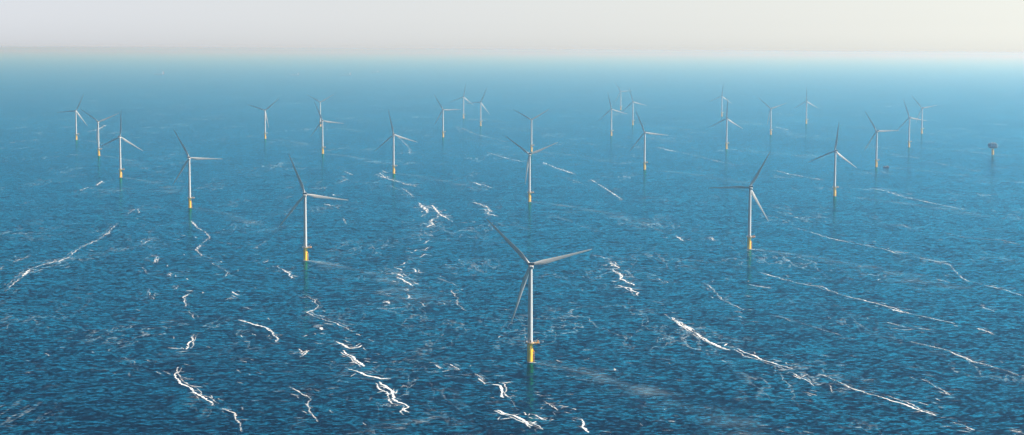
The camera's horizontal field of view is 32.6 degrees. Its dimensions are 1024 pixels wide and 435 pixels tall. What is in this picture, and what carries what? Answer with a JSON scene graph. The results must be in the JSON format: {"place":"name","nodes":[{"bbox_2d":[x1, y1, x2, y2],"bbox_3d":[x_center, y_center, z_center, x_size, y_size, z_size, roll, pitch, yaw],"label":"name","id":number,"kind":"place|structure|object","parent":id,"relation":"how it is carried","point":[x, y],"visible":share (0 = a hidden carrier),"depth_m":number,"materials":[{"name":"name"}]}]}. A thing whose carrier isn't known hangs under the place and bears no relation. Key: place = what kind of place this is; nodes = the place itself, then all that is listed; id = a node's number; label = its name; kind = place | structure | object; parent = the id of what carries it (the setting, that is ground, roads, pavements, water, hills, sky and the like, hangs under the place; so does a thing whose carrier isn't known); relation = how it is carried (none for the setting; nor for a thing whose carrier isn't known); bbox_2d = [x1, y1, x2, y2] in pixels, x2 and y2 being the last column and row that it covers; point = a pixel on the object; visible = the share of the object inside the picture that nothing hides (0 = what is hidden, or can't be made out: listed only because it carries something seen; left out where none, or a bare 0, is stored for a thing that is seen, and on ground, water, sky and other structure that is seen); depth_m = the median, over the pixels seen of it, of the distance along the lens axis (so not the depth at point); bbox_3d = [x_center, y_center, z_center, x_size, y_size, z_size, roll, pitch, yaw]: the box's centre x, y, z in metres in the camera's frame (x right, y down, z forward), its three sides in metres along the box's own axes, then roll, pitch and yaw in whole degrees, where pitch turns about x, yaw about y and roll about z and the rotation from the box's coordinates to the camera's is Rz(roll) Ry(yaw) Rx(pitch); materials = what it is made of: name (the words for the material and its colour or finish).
{"place":"outdoors","nodes":[
{"label":"outdoors","id":0,"kind":"place"},
{"bbox_2d":[0,51,1023,434],"bbox_3d":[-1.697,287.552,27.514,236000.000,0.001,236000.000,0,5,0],"label":"sea","id":1,"kind":"structure","parent":0,"point":[100,331],"depth_m":2598.11,"materials":[{"name":"liquid"}]},
{"bbox_2d":[63,94,86,139],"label":"wind turbine","id":2,"kind":"object","parent":1,"relation":"on","point":[76,137],"visible":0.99,"depth_m":5482.24,"materials":[{"name":"white paint"}]},
{"bbox_2d":[81,109,118,155],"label":"wind turbine","id":3,"kind":"object","parent":1,"relation":"on","point":[99,149],"visible":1,"depth_m":4683.09,"materials":[{"name":"white paint"}]},
{"bbox_2d":[98,116,142,177],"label":"wind turbine","id":4,"kind":"object","parent":1,"relation":"on","point":[120,169],"visible":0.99,"depth_m":3905.96,"materials":[{"name":"white paint"}]},
{"bbox_2d":[173,129,217,207],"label":"wind turbine","id":5,"kind":"object","parent":1,"relation":"on","point":[189,197],"visible":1,"depth_m":3171.93,"materials":[{"name":"white paint"}]},
{"bbox_2d":[247,99,277,138],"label":"wind turbine","id":6,"kind":"object","parent":1,"relation":"on","point":[265,119],"visible":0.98,"depth_m":5617.89,"materials":[{"name":"white paint"}]},
{"bbox_2d":[278,155,345,260],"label":"wind turbine","id":7,"kind":"object","parent":1,"relation":"on","point":[304,246],"visible":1,"depth_m":2394.56,"materials":[{"name":"white paint"}]},
{"bbox_2d":[306,94,333,126],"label":"wind turbine","id":8,"kind":"object","parent":1,"relation":"on","point":[320,105],"visible":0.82,"depth_m":6515.44,"materials":[{"name":"white paint"}]},
{"bbox_2d":[310,102,343,153],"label":"wind turbine","id":9,"kind":"object","parent":1,"relation":"on","point":[322,127],"visible":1,"depth_m":4834.12,"materials":[{"name":"white paint"}]},
{"bbox_2d":[375,110,415,173],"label":"wind turbine","id":10,"kind":"object","parent":1,"relation":"on","point":[393,165],"visible":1,"depth_m":4079.36,"materials":[{"name":"white paint"}]},
{"bbox_2d":[434,95,460,136],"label":"wind turbine","id":11,"kind":"object","parent":1,"relation":"on","point":[443,131],"visible":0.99,"depth_m":5780.78,"materials":[{"name":"white paint"}]},
{"bbox_2d":[451,84,472,118],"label":"wind turbine","id":12,"kind":"object","parent":1,"relation":"on","point":[463,97],"visible":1,"depth_m":7355.03,"materials":[{"name":"white paint"}]},
{"bbox_2d":[466,88,487,125],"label":"wind turbine","id":13,"kind":"object","parent":1,"relation":"on","point":[480,108],"visible":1,"depth_m":6645.26,"materials":[{"name":"white paint"}]},
{"bbox_2d":[12,127,1019,431],"bbox_3d":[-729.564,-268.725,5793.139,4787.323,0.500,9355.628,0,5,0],"label":"sea foam","id":14,"kind":"object","parent":1,"relation":"on","point":[498,375],"visible":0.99,"depth_m":1643.33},
{"bbox_2d":[507,137,557,201],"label":"wind turbine","id":15,"kind":"object","parent":1,"relation":"on","point":[529,192],"visible":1,"depth_m":3340.91,"materials":[{"name":"white paint"}]},
{"bbox_2d":[516,109,548,151],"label":"wind turbine","id":16,"kind":"object","parent":1,"relation":"on","point":[531,127],"visible":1,"depth_m":4996.95,"materials":[{"name":"white paint"}]},
{"bbox_2d":[486,219,591,362],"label":"wind turbine","id":17,"kind":"object","parent":1,"relation":"on","point":[529,342],"visible":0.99,"depth_m":1624.49,"materials":[{"name":"white paint"}]},
{"bbox_2d":[602,95,625,135],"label":"wind turbine","id":18,"kind":"object","parent":1,"relation":"on","point":[611,109],"visible":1,"depth_m":5937.75,"materials":[{"name":"white paint"}]},
{"bbox_2d":[615,83,632,109],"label":"wind turbine","id":19,"kind":"object","parent":1,"relation":"on","point":[620,96],"visible":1,"depth_m":8524.88,"materials":[{"name":"white paint"}]},
{"bbox_2d":[622,88,646,124],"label":"wind turbine","id":20,"kind":"object","parent":1,"relation":"on","point":[632,107],"visible":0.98,"depth_m":6807.48,"materials":[{"name":"white paint"}]},
{"bbox_2d":[629,110,663,169],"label":"wind turbine","id":21,"kind":"object","parent":1,"relation":"on","point":[644,162],"visible":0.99,"depth_m":4258.81,"materials":[{"name":"white paint"}]},
{"bbox_2d":[714,88,730,116],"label":"wind turbine","id":22,"kind":"object","parent":1,"relation":"on","point":[721,103],"visible":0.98,"depth_m":7744.77,"materials":[{"name":"white paint"}]},
{"bbox_2d":[710,99,742,148],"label":"wind turbine","id":23,"kind":"object","parent":1,"relation":"on","point":[726,145],"visible":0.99,"depth_m":5178.69,"materials":[{"name":"white paint"}]},
{"bbox_2d":[710,152,769,248],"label":"wind turbine","id":24,"kind":"object","parent":1,"relation":"on","point":[749,236],"visible":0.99,"depth_m":2563.01,"materials":[{"name":"white paint"}]},
{"bbox_2d":[760,99,785,134],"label":"wind turbine","id":25,"kind":"object","parent":1,"relation":"on","point":[770,115],"visible":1,"depth_m":6088.12,"materials":[{"name":"white paint"}]},
{"bbox_2d":[793,90,815,123],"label":"wind turbine","id":26,"kind":"object","parent":1,"relation":"on","point":[806,101],"visible":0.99,"depth_m":7023.44,"materials":[{"name":"white paint"}]},
{"bbox_2d":[807,124,856,195],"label":"wind turbine","id":27,"kind":"object","parent":1,"relation":"on","point":[834,182],"visible":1,"depth_m":3514.10,"materials":[{"name":"white paint"}]},
{"bbox_2d":[864,113,898,166],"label":"wind turbine","id":28,"kind":"object","parent":1,"relation":"on","point":[876,159],"visible":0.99,"depth_m":4408.73,"materials":[{"name":"white paint"}]},
{"bbox_2d":[899,99,925,146],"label":"wind turbine","id":29,"kind":"object","parent":1,"relation":"on","point":[909,118],"visible":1,"depth_m":5337.87,"materials":[{"name":"white paint"}]},
{"bbox_2d":[912,96,935,133],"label":"wind turbine","id":30,"kind":"object","parent":1,"relation":"on","point":[921,128],"visible":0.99,"depth_m":6239.39,"materials":[{"name":"white paint"}]},
{"bbox_2d":[988,142,997,154],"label":"offshore substation","id":31,"kind":"object","parent":1,"relation":"on","point":[992,147],"visible":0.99,"depth_m":4966.13,"materials":[{"name":"yellow paint"}]},
{"bbox_2d":[0,0,1023,56],"label":"sky","id":32,"kind":"structure","parent":0,"point":[895,28],"materials":[{"name":"white"}]}
]}

